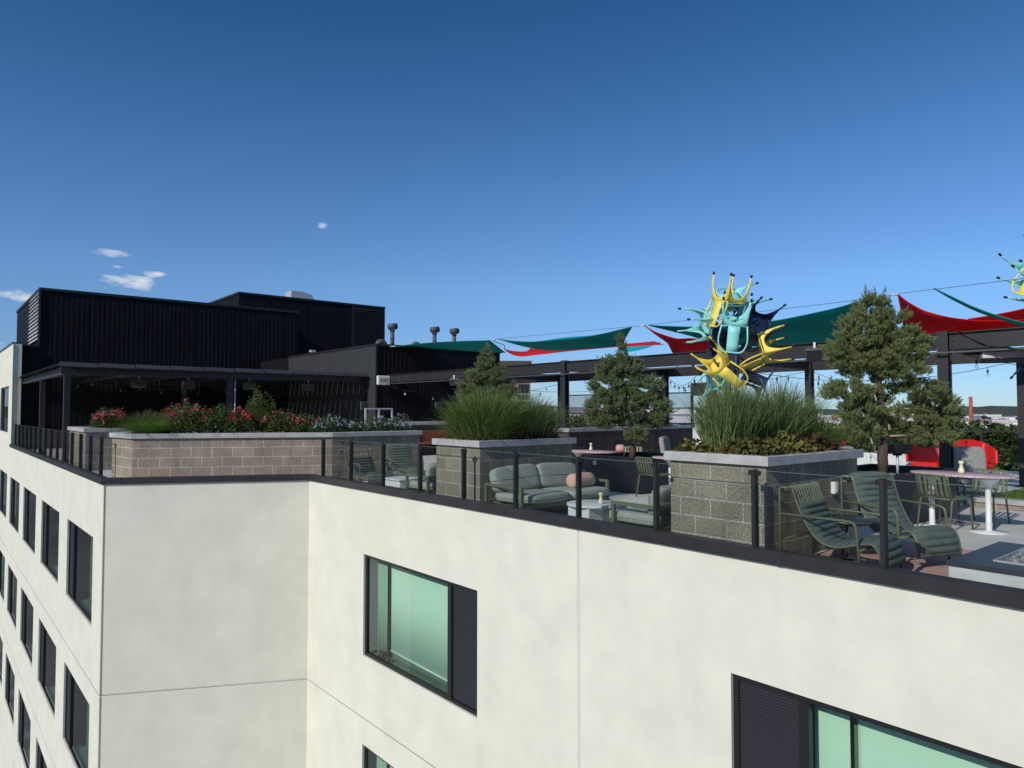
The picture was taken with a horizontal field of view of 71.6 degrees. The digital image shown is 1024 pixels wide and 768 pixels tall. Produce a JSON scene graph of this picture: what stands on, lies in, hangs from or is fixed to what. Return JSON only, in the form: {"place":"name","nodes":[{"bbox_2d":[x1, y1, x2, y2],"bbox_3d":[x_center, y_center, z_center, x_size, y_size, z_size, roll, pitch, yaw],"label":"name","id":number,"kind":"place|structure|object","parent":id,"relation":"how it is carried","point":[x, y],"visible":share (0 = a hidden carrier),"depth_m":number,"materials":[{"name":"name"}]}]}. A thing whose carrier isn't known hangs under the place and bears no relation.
{"place":"outdoors","nodes":[
{"label":"outdoors","id":0,"kind":"place"},
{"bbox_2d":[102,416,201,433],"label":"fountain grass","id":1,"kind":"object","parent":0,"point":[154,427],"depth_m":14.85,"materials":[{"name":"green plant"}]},
{"bbox_2d":[16,287,298,447],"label":"penthouse block","id":2,"kind":"structure","parent":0,"point":[55,326],"depth_m":31.70,"materials":[{"name":"black metal"}]},
{"bbox_2d":[209,292,385,354],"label":"stair tower block","id":3,"kind":"structure","parent":2,"relation":"on","point":[322,325],"depth_m":40.43,"materials":[{"name":"black metal"}]},
{"bbox_2d":[286,290,313,298],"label":"exhaust hood","id":4,"kind":"object","parent":3,"relation":"on","point":[297,294],"visible":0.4,"depth_m":43.73,"materials":[{"name":"metal"}]},
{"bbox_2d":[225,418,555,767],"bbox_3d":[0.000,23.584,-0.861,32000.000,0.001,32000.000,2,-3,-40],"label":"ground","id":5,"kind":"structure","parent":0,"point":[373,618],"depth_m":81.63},
{"bbox_2d":[0,342,1023,767],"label":"hotel building","id":6,"kind":"structure","parent":5,"relation":"on","point":[148,622],"depth_m":11.10,"materials":[{"name":"paint"}]},
{"bbox_2d":[0,470,6,516],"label":"window","id":7,"kind":"structure","parent":6,"relation":"in","point":[3,492],"depth_m":30.91,"materials":[{"name":"black"}]},
{"bbox_2d":[0,543,13,599],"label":"window","id":8,"kind":"structure","parent":6,"relation":"in","point":[2,559],"depth_m":30.52,"materials":[{"name":"black"}]},
{"bbox_2d":[1,383,12,431],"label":"window","id":9,"kind":"structure","parent":6,"relation":"in","point":[5,391],"depth_m":31.36,"materials":[{"name":"black"}]},
{"bbox_2d":[6,655,15,723],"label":"window","id":10,"kind":"structure","parent":6,"relation":"in","point":[10,678],"depth_m":26.94,"materials":[{"name":"black"}]},
{"bbox_2d":[10,478,19,531],"bbox_3d":[-18.782,4.548,26.916,0.072,1.842,3.430,2,-3,-40],"label":"window","id":11,"kind":"structure","parent":6,"relation":"in","point":[15,486],"depth_m":27.23,"materials":[{"name":"black glass"}]},
{"bbox_2d":[8,562,25,626],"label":"window","id":12,"kind":"structure","parent":6,"relation":"in","point":[12,597],"depth_m":27.07,"materials":[{"name":"black glass"}]},
{"bbox_2d":[19,692,40,767],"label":"window","id":13,"kind":"structure","parent":6,"relation":"in","point":[24,720],"depth_m":23.25,"materials":[{"name":"black"}]},
{"bbox_2d":[24,488,55,552],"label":"window","id":14,"kind":"structure","parent":6,"relation":"in","point":[30,498],"depth_m":23.45,"materials":[{"name":"black"}]},
{"bbox_2d":[21,586,82,662],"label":"window","id":15,"kind":"structure","parent":6,"relation":"in","point":[27,608],"depth_m":23.41,"materials":[{"name":"black"}]},
{"bbox_2d":[37,722,79,767],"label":"window","id":16,"kind":"structure","parent":6,"relation":"in","point":[41,763],"depth_m":20.64,"materials":[{"name":"black glass"}]},
{"bbox_2d":[39,613,80,723],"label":"window","id":17,"kind":"structure","parent":6,"relation":"in","point":[47,666],"depth_m":19.37,"materials":[{"name":"black glass"}]},
{"bbox_2d":[42,501,83,588],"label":"window","id":18,"kind":"structure","parent":6,"relation":"in","point":[50,544],"depth_m":19.80,"materials":[{"name":"black glass"}]},
{"bbox_2d":[68,520,92,622],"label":"window","id":19,"kind":"structure","parent":6,"relation":"in","point":[83,600],"depth_m":16.95,"materials":[{"name":"black glass"}]},
{"bbox_2d":[64,656,217,767],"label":"window","id":20,"kind":"structure","parent":6,"relation":"in","point":[78,743],"depth_m":16.74,"materials":[{"name":"black glass"}]},
{"bbox_2d":[364,730,434,767],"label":"window","id":21,"kind":"structure","parent":6,"relation":"in","point":[381,763],"depth_m":12.91,"materials":[{"name":"black"}]},
{"bbox_2d":[365,555,476,715],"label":"window","id":22,"kind":"structure","parent":6,"relation":"in","point":[427,624],"depth_m":11.89,"materials":[{"name":"black"}]},
{"bbox_2d":[59,448,1023,554],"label":"roof deck","id":23,"kind":"structure","parent":6,"relation":"on","point":[976,541],"depth_m":10.48,"materials":[{"name":"concrete"}]},
{"bbox_2d":[14,424,103,474],"bbox_3d":[-14.289,1.877,21.744,0.090,1.034,17.610,2,-3,-40],"label":"glass railing","id":24,"kind":"object","parent":23,"relation":"on","point":[44,441],"visible":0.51,"depth_m":20.75,"materials":[{"name":"black metal"}]},
{"bbox_2d":[67,426,197,470],"bbox_3d":[-10.839,1.789,20.496,3.060,1.120,2.660,2,-3,-40],"label":"block planter","id":25,"kind":"object","parent":23,"relation":"on","point":[87,431],"visible":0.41,"depth_m":18.86,"materials":[{"name":"concrete"}]},
{"bbox_2d":[86,407,129,427],"bbox_3d":[-10.863,1.008,19.223,1.055,0.847,0.939,2,-3,-40],"label":"rose bush","id":26,"kind":"object","parent":25,"relation":"in","point":[103,415],"visible":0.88,"depth_m":19.04,"materials":[{"name":"pink plant"}]},
{"bbox_2d":[100,411,172,427],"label":"fountain grass","id":27,"kind":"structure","parent":25,"relation":"in","point":[132,420],"depth_m":19.11,"materials":[{"name":"green plant"}]},
{"bbox_2d":[17,362,368,462],"bbox_3d":[-12.681,1.111,27.563,9.990,2.990,11.180,2,-3,-40],"label":"slatted canopy","id":28,"kind":"object","parent":23,"relation":"on","point":[67,372],"visible":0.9,"depth_m":23.93,"materials":[{"name":"black metal"}]},
{"bbox_2d":[109,430,422,481],"bbox_3d":[-5.412,1.632,16.070,6.757,1.110,2.153,1,-2,-16],"label":"block planter","id":29,"kind":"object","parent":23,"relation":"on","point":[173,454],"visible":0.71,"depth_m":15.08,"materials":[{"name":"stone"}]},
{"bbox_2d":[163,398,214,432],"bbox_3d":[-6.905,0.762,15.248,0.999,0.943,1.099,2,-3,-40],"label":"rose bush","id":30,"kind":"object","parent":29,"relation":"in","point":[191,416],"visible":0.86,"depth_m":15.10,"materials":[{"name":"green plant"}]},
{"bbox_2d":[201,401,239,432],"bbox_3d":[-6.313,0.793,15.354,0.928,0.852,0.752,0,-2,3],"label":"leafy shrub","id":31,"kind":"object","parent":29,"relation":"on","point":[218,422],"visible":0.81,"depth_m":15.21,"materials":[{"name":"green plant"}]},
{"bbox_2d":[219,405,257,432],"bbox_3d":[-5.964,0.810,15.445,0.940,0.783,0.768,0,-2,-8],"label":"rose bush","id":32,"kind":"object","parent":29,"relation":"in","point":[242,423],"visible":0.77,"depth_m":15.29,"materials":[{"name":"green plant"}]},
{"bbox_2d":[243,386,271,432],"bbox_3d":[-5.550,0.644,15.512,0.699,1.230,0.756,2,-3,-40],"label":"shrub","id":33,"kind":"object","parent":29,"relation":"in","point":[255,409],"visible":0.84,"depth_m":15.47,"materials":[{"name":"green plant"}]},
{"bbox_2d":[258,407,303,432],"bbox_3d":[-5.098,0.878,15.613,1.105,0.726,0.785,0,-2,-8],"label":"rose bush","id":34,"kind":"object","parent":29,"relation":"in","point":[284,422],"visible":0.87,"depth_m":15.48,"materials":[{"name":"green plant"}]},
{"bbox_2d":[287,413,326,431],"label":"rose bush","id":35,"kind":"object","parent":29,"relation":"in","point":[304,420],"visible":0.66,"depth_m":15.60,"materials":[{"name":"green plant"}]},
{"bbox_2d":[302,413,359,432],"bbox_3d":[-4.026,0.962,15.960,1.443,0.623,0.906,2,-3,-40],"label":"aster clump","id":36,"kind":"object","parent":29,"relation":"in","point":[336,425],"visible":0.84,"depth_m":15.80,"materials":[{"name":"green plant"}]},
{"bbox_2d":[355,413,411,431],"bbox_3d":[-3.069,0.982,16.719,1.532,0.629,0.927,2,-3,-40],"label":"aster clump","id":37,"kind":"object","parent":29,"relation":"in","point":[393,425],"visible":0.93,"depth_m":16.61,"materials":[{"name":"green plant"}]},
{"bbox_2d":[338,448,393,484],"bbox_3d":[-2.945,1.736,14.538,1.028,0.791,0.760,-2,-3,44],"label":"lounge chair","id":38,"kind":"object","parent":23,"relation":"on","point":[363,466],"visible":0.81,"depth_m":14.61,"materials":[{"name":"green metal"}]},
{"bbox_2d":[261,343,500,430],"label":"plant room block","id":39,"kind":"structure","parent":23,"relation":"on","point":[373,362],"depth_m":27.85,"materials":[{"name":"black metal"}]},
{"bbox_2d":[380,443,424,475],"bbox_3d":[-2.357,1.738,15.422,0.746,0.852,1.008,1,-2,-28],"label":"lounge chair","id":40,"kind":"object","parent":23,"relation":"on","point":[399,458],"visible":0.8,"depth_m":15.61,"materials":[{"name":"green metal"}]},
{"bbox_2d":[385,476,423,488],"bbox_3d":[-2.038,1.949,13.664,0.693,0.302,0.651,2,-3,-40],"label":"fire table","id":41,"kind":"object","parent":23,"relation":"on","point":[397,481],"visible":0.28,"depth_m":13.44,"materials":[{"name":"concrete"}]},
{"bbox_2d":[376,421,447,454],"bbox_3d":[-2.609,1.989,26.667,5.110,1.170,1.310,2,-3,-40],"label":"block planter","id":42,"kind":"object","parent":23,"relation":"on","point":[422,426],"visible":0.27,"depth_m":25.54,"materials":[{"name":"concrete"}]},
{"bbox_2d":[405,463,435,493],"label":"club chair","id":43,"kind":"object","parent":23,"relation":"on","point":[429,482],"visible":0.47,"depth_m":12.39,"materials":[{"name":"fabric"}]},
{"bbox_2d":[419,430,450,444],"bbox_3d":[-1.944,2.120,26.019,4.400,0.860,0.560,2,-3,-40],"label":"wooden bench","id":44,"kind":"object","parent":23,"relation":"on","point":[426,437],"depth_m":25.47,"materials":[{"name":"orange wood"}]},
{"bbox_2d":[432,437,575,505],"bbox_3d":[-0.117,1.483,12.124,2.110,1.120,1.320,2,-3,-40],"label":"block planter","id":45,"kind":"object","parent":23,"relation":"on","point":[480,465],"visible":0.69,"depth_m":11.52,"materials":[{"name":"stone"}]},
{"bbox_2d":[415,381,550,439],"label":"ornamental grass","id":46,"kind":"object","parent":45,"relation":"in","point":[469,418],"depth_m":11.44,"materials":[{"name":"green plant"}]},
{"bbox_2d":[447,429,560,439],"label":"coral bells","id":47,"kind":"object","parent":45,"relation":"in","point":[522,436],"visible":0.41,"depth_m":11.74,"materials":[{"name":"red plant"}]},
{"bbox_2d":[493,386,596,437],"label":"ornamental grass","id":48,"kind":"object","parent":45,"relation":"in","point":[541,413],"depth_m":12.13,"materials":[{"name":"green plant"}]},
{"bbox_2d":[484,462,609,508],"bbox_3d":[0.615,1.631,11.083,1.862,0.749,1.003,2,-3,-40],"label":"garden sofa","id":49,"kind":"object","parent":23,"relation":"on","point":[550,478],"visible":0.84,"depth_m":10.92,"materials":[{"name":"green fabric"}]},
{"bbox_2d":[566,472,595,487],"bbox_3d":[1.098,1.534,11.319,0.540,0.240,0.240,2,-3,-45],"label":"bolster","id":50,"kind":"object","parent":49,"relation":"on","point":[588,479],"visible":0.88,"depth_m":11.21,"materials":[{"name":"fabric"}]},
{"bbox_2d":[567,499,620,521],"bbox_3d":[1.125,1.799,9.807,0.740,0.320,0.740,2,-3,-40],"label":"coffee table","id":51,"kind":"object","parent":23,"relation":"on","point":[592,509],"visible":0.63,"depth_m":9.63,"materials":[{"name":"concrete"}]},
{"bbox_2d":[572,449,616,456],"bbox_3d":[1.698,1.787,15.091,0.800,0.730,1.240,2,-3,-40],"label":"bistro table","id":52,"kind":"object","parent":23,"relation":"on","point":[578,452],"visible":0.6,"depth_m":14.88,"materials":[{"name":"stone"}]},
{"bbox_2d":[553,424,694,469],"bbox_3d":[3.225,1.820,21.346,1.554,1.120,6.539,-2,-3,45],"label":"block planter","id":53,"kind":"object","parent":23,"relation":"on","point":[605,439],"visible":0.35,"depth_m":20.05,"materials":[{"name":"stone"}]},
{"bbox_2d":[567,412,588,427],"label":"shrub","id":54,"kind":"object","parent":53,"relation":"on","point":[576,418],"visible":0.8,"depth_m":19.22,"materials":[{"name":"green plant"}]},
{"bbox_2d":[584,451,668,493],"bbox_3d":[2.573,1.784,14.486,1.630,0.690,1.450,2,-3,-40],"label":"steel planter","id":55,"kind":"object","parent":23,"relation":"on","point":[622,476],"visible":0.57,"depth_m":13.85,"materials":[{"name":"metal"}]},
{"bbox_2d":[582,332,679,457],"bbox_3d":[2.409,0.216,14.498,1.999,2.642,1.240,0,-2,3],"label":"pine tree","id":56,"kind":"object","parent":55,"relation":"on","point":[611,412],"visible":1,"depth_m":14.26,"materials":[{"name":"green plant"}]},
{"bbox_2d":[611,485,670,530],"bbox_3d":[1.765,1.589,8.969,0.780,0.678,0.796,2,-3,-40],"label":"club chair","id":57,"kind":"object","parent":23,"relation":"on","point":[639,515],"visible":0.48,"depth_m":8.66,"materials":[{"name":"green fabric"}]},
{"bbox_2d":[635,457,670,496],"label":"slatted chair","id":58,"kind":"object","parent":23,"relation":"on","point":[651,471],"visible":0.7,"depth_m":12.92,"materials":[{"name":"green metal"}]},
{"bbox_2d":[659,436,670,452],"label":"woven chair","id":59,"kind":"object","parent":23,"relation":"on","point":[664,443],"visible":0.25,"depth_m":17.23,"materials":[{"name":"white wicker"}]},
{"bbox_2d":[321,439,1023,566],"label":"glass railing","id":60,"kind":"object","parent":23,"relation":"on","point":[883,483],"visible":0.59,"depth_m":8.07,"materials":[{"name":"black metal"}]},
{"bbox_2d":[386,327,1023,504],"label":"steel pergola","id":61,"kind":"object","parent":23,"relation":"on","point":[949,346],"visible":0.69,"depth_m":16.14,"materials":[{"name":"black metal"}]},
{"bbox_2d":[690,379,708,395],"bbox_3d":[4.142,0.063,15.640,0.364,0.386,0.257,-2,-3,40],"label":"speaker","id":62,"kind":"object","parent":61,"relation":"attached to","point":[698,385],"visible":0.58,"depth_m":15.54},
{"bbox_2d":[390,278,1023,349],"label":"support cable","id":63,"kind":"object","parent":61,"relation":"attached to","point":[896,294],"visible":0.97,"depth_m":14.51,"materials":[{"name":"metal"}]},
{"bbox_2d":[395,340,505,352],"bbox_3d":[-2.349,-1.314,25.275,1.881,0.603,7.463,2,-3,-40],"label":"shade sail","id":64,"kind":"object","parent":63,"relation":"hanging from","point":[475,346],"visible":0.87,"depth_m":24.34,"materials":[{"name":"teal fabric"}]},
{"bbox_2d":[499,327,631,350],"bbox_3d":[1.626,-1.212,20.009,1.258,0.427,5.635,2,-3,-40],"label":"shade sail","id":65,"kind":"object","parent":63,"relation":"hanging from","point":[604,340],"visible":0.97,"depth_m":19.68,"materials":[{"name":"teal fabric"}]},
{"bbox_2d":[505,341,663,356],"bbox_3d":[1.910,-1.180,22.761,1.017,0.474,8.106,2,-3,-40],"label":"shade sail","id":66,"kind":"object","parent":63,"relation":"hanging from","point":[530,351],"visible":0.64,"depth_m":23.30,"materials":[{"name":"red fabric"}]},
{"bbox_2d":[645,326,708,352],"bbox_3d":[4.228,-1.100,16.714,0.845,0.702,2.754,2,-3,-40],"label":"shade sail","id":67,"kind":"object","parent":63,"relation":"hanging from","point":[676,345],"visible":0.58,"depth_m":16.84,"materials":[{"name":"red fabric"}]},
{"bbox_2d":[649,301,868,346],"bbox_3d":[5.598,-1.277,15.562,1.668,0.899,5.319,2,-3,-40],"label":"shade sail","id":68,"kind":"object","parent":63,"relation":"hanging from","point":[813,327],"visible":0.49,"depth_m":14.80,"materials":[{"name":"teal fabric"}]},
{"bbox_2d":[898,294,1023,333],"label":"shade sail","id":69,"kind":"object","parent":63,"relation":"hanging from","point":[931,323],"visible":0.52,"depth_m":12.40,"materials":[{"name":"red fabric"}]},
{"bbox_2d":[933,288,1023,325],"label":"shade sail","id":70,"kind":"object","parent":63,"relation":"hanging from","point":[1016,322],"visible":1,"depth_m":10.94,"materials":[{"name":"teal fabric"}]},
{"bbox_2d":[969,308,1023,319],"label":"shade sail","id":71,"kind":"object","parent":63,"relation":"hanging from","point":[1016,314],"visible":0.32,"depth_m":13.38,"materials":[{"name":"red fabric"}]},
{"bbox_2d":[805,342,824,361],"bbox_3d":[5.838,-0.615,13.697,0.322,0.372,0.287,-1,-2,30],"label":"speaker","id":72,"kind":"object","parent":61,"relation":"attached to","point":[814,353],"visible":0.86,"depth_m":13.61},
{"bbox_2d":[978,351,1023,363],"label":"patio heater","id":73,"kind":"object","parent":61,"relation":"hanging from","point":[1003,357],"visible":1,"depth_m":11.67,"materials":[{"name":"metal"}]},
{"bbox_2d":[674,272,794,401],"bbox_3d":[3.664,0.094,11.640,1.781,3.861,1.322,1,-2,-15],"label":"chair sculpture","id":74,"kind":"object","parent":23,"relation":"on","point":[721,343],"visible":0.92,"depth_m":11.60,"materials":[{"name":"blue plastic"}]},
{"bbox_2d":[664,448,863,553],"bbox_3d":[3.033,1.350,8.471,2.170,1.120,1.330,2,-3,-40],"label":"block planter","id":75,"kind":"object","parent":23,"relation":"on","point":[709,501],"visible":0.63,"depth_m":7.80,"materials":[{"name":"concrete"}]},
{"bbox_2d":[675,430,823,455],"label":"coral bells","id":76,"kind":"object","parent":75,"relation":"in","point":[752,444],"visible":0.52,"depth_m":7.87,"materials":[{"name":"green plant"}]},
{"bbox_2d":[677,371,838,447],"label":"ornamental grass","id":77,"kind":"object","parent":75,"relation":"in","point":[727,417],"depth_m":8.30,"materials":[{"name":"green plant"}]},
{"bbox_2d":[769,432,838,450],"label":"coral bells","id":78,"kind":"object","parent":75,"relation":"in","point":[824,439],"visible":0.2,"depth_m":8.41,"materials":[{"name":"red plant"}]},
{"bbox_2d":[857,452,912,465],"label":"seat wall","id":79,"kind":"structure","parent":23,"relation":"on","point":[869,458],"depth_m":19.32,"materials":[{"name":"concrete"}]},
{"bbox_2d":[813,541,973,576],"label":"pink deck paving","id":80,"kind":"structure","parent":23,"relation":"on","point":[935,565],"depth_m":7.59,"materials":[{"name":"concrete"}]},
{"bbox_2d":[778,481,905,567],"bbox_3d":[3.311,1.445,7.093,0.742,0.831,1.004,2,-3,-44],"label":"lounge chair","id":81,"kind":"object","parent":80,"relation":"on","point":[823,527],"visible":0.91,"depth_m":7.12,"materials":[{"name":"green metal"}]},
{"bbox_2d":[829,514,878,561],"bbox_3d":[3.614,1.666,7.667,0.620,0.430,0.620,2,-3,-40],"label":"side table","id":82,"kind":"object","parent":80,"relation":"on","point":[858,520],"visible":0.67,"depth_m":7.64,"materials":[{"name":"metal"}]},
{"bbox_2d":[840,471,961,567],"bbox_3d":[4.171,1.426,7.612,0.717,0.906,0.969,1,-2,-21],"label":"lounge chair","id":83,"kind":"object","parent":80,"relation":"on","point":[935,540],"visible":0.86,"depth_m":7.68,"materials":[{"name":"green metal"}]},
{"bbox_2d":[946,541,1023,588],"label":"fire pit","id":84,"kind":"object","parent":80,"relation":"on","point":[999,563],"visible":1,"depth_m":5.91,"materials":[{"name":"concrete"}]},
{"bbox_2d":[857,464,956,522],"bbox_3d":[5.797,1.649,10.901,1.670,0.700,1.290,2,-3,-40],"label":"steel planter","id":85,"kind":"object","parent":23,"relation":"on","point":[906,490],"visible":0.39,"depth_m":10.19,"materials":[{"name":"metal"}]},
{"bbox_2d":[816,284,969,472],"bbox_3d":[5.719,-0.056,10.684,2.173,2.939,1.133,0,-2,5],"label":"pine tree","id":86,"kind":"object","parent":85,"relation":"in","point":[891,357],"visible":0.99,"depth_m":10.57,"materials":[{"name":"green plant"}]},
{"bbox_2d":[888,444,912,473],"bbox_3d":[5.916,1.161,10.905,0.380,0.475,0.205,0,-2,0],"label":"post light","id":87,"kind":"object","parent":85,"relation":"on","point":[897,450],"visible":0.81,"depth_m":10.82,"materials":[{"name":"metal"}]},
{"bbox_2d":[905,440,938,466],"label":"wing chair","id":88,"kind":"object","parent":23,"relation":"on","point":[919,456],"visible":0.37,"depth_m":17.14,"materials":[{"name":"red fabric"}]},
{"bbox_2d":[840,436,1018,466],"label":"ground cover plants","id":89,"kind":"object","parent":23,"relation":"on","point":[1008,453],"visible":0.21,"depth_m":17.67,"materials":[{"name":"green plant"}]},
{"bbox_2d":[915,473,973,529],"bbox_3d":[5.806,1.577,9.553,0.529,0.749,0.472,1,-2,-26],"label":"slatted chair","id":90,"kind":"object","parent":23,"relation":"on","point":[952,498],"visible":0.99,"depth_m":9.45,"materials":[{"name":"green metal"}]},
{"bbox_2d":[910,470,1018,534],"bbox_3d":[6.057,1.577,9.551,0.720,0.745,1.280,2,-3,-40],"label":"bistro table","id":91,"kind":"object","parent":23,"relation":"on","point":[987,480],"visible":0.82,"depth_m":9.31,"materials":[{"name":"metal"}]},
{"bbox_2d":[954,446,995,504],"bbox_3d":[7.962,1.569,12.249,0.580,0.956,0.846,-1,-2,20],"label":"woven chair","id":92,"kind":"object","parent":23,"relation":"on","point":[972,457],"visible":0.57,"depth_m":12.48,"materials":[{"name":"grey wicker"}]},
{"bbox_2d":[954,441,997,472],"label":"wing chair","id":93,"kind":"object","parent":23,"relation":"on","point":[991,452],"visible":0.25,"depth_m":16.65,"materials":[{"name":"red fabric"}]},
{"bbox_2d":[958,468,1009,526],"bbox_3d":[6.682,1.596,10.070,0.529,0.749,0.472,1,-3,-35],"label":"slatted chair","id":94,"kind":"object","parent":23,"relation":"on","point":[974,492],"visible":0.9,"depth_m":10.09,"materials":[{"name":"green metal"}]},
{"bbox_2d":[965,501,1023,511],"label":"planting kerb","id":95,"kind":"structure","parent":23,"relation":"on","point":[1000,506],"depth_m":11.42,"materials":[{"name":"grey concrete"}]},
{"bbox_2d":[965,495,1023,505],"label":"kerb cap","id":96,"kind":"object","parent":95,"relation":"on","point":[1014,502],"visible":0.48,"depth_m":11.40,"materials":[{"name":"stone"}]},
{"bbox_2d":[996,235,1023,378],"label":"chair sculpture","id":97,"kind":"object","parent":23,"relation":"on","point":[1019,284],"visible":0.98,"depth_m":11.32,"materials":[{"name":"blue plastic"}]},
{"bbox_2d":[733,674,1022,767],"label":"window","id":98,"kind":"structure","parent":6,"relation":"in","point":[774,727],"depth_m":6.60,"materials":[{"name":"black"}]},
{"bbox_2d":[669,415,700,444],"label":"city building","id":99,"kind":"structure","parent":5,"relation":"on","point":[681,419],"depth_m":55.20,"materials":[{"name":"white"}]},
{"bbox_2d":[870,420,1018,470],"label":"city tree","id":100,"kind":"object","parent":5,"relation":"on","point":[964,434],"visible":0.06,"depth_m":47.97,"materials":[{"name":"green plant"}]},
{"bbox_2d":[953,419,1017,470],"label":"city tree","id":101,"kind":"object","parent":5,"relation":"on","point":[972,423],"visible":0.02,"depth_m":52.13,"materials":[{"name":"green plant"}]},
{"bbox_2d":[971,423,1017,470],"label":"city tree","id":102,"kind":"object","parent":5,"relation":"on","point":[1012,427],"visible":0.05,"depth_m":47.35,"materials":[{"name":"green plant"}]},
{"bbox_2d":[0,0,1023,408],"label":"sky","id":103,"kind":"structure","parent":0,"point":[484,169],"materials":[{"name":"blue"}]},
{"bbox_2d":[500,361,531,406],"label":"apartment block","id":104,"kind":"structure","parent":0,"point":[525,387],"depth_m":113.48,"materials":[{"name":"brick"}]},
{"bbox_2d":[539,405,1016,416],"bbox_3d":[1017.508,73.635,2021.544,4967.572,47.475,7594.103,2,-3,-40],"label":"hills","id":105,"kind":"structure","parent":0,"point":[1006,411],"depth_m":2775.55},
{"bbox_2d":[788,401,911,449],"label":"ornamental grass","id":106,"kind":"object","parent":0,"point":[836,436],"depth_m":8.55,"materials":[{"name":"green plant"}]},
{"bbox_2d":[991,487,1023,499],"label":"lawn","id":107,"kind":"structure","parent":0,"point":[1013,494],"depth_m":12.24,"materials":[{"name":"green plant"}]},
{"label":"steel planter","id":108,"kind":"object","parent":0,"visible":0},
{"bbox_2d":[453,342,517,404],"bbox_3d":[-0.608,0.314,15.670,1.327,2.516,1.281,2,-3,-40],"label":"pine tree","id":109,"kind":"object","parent":108,"relation":"on","point":[487,371],"visible":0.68,"depth_m":15.55,"materials":[{"name":"green plant"}]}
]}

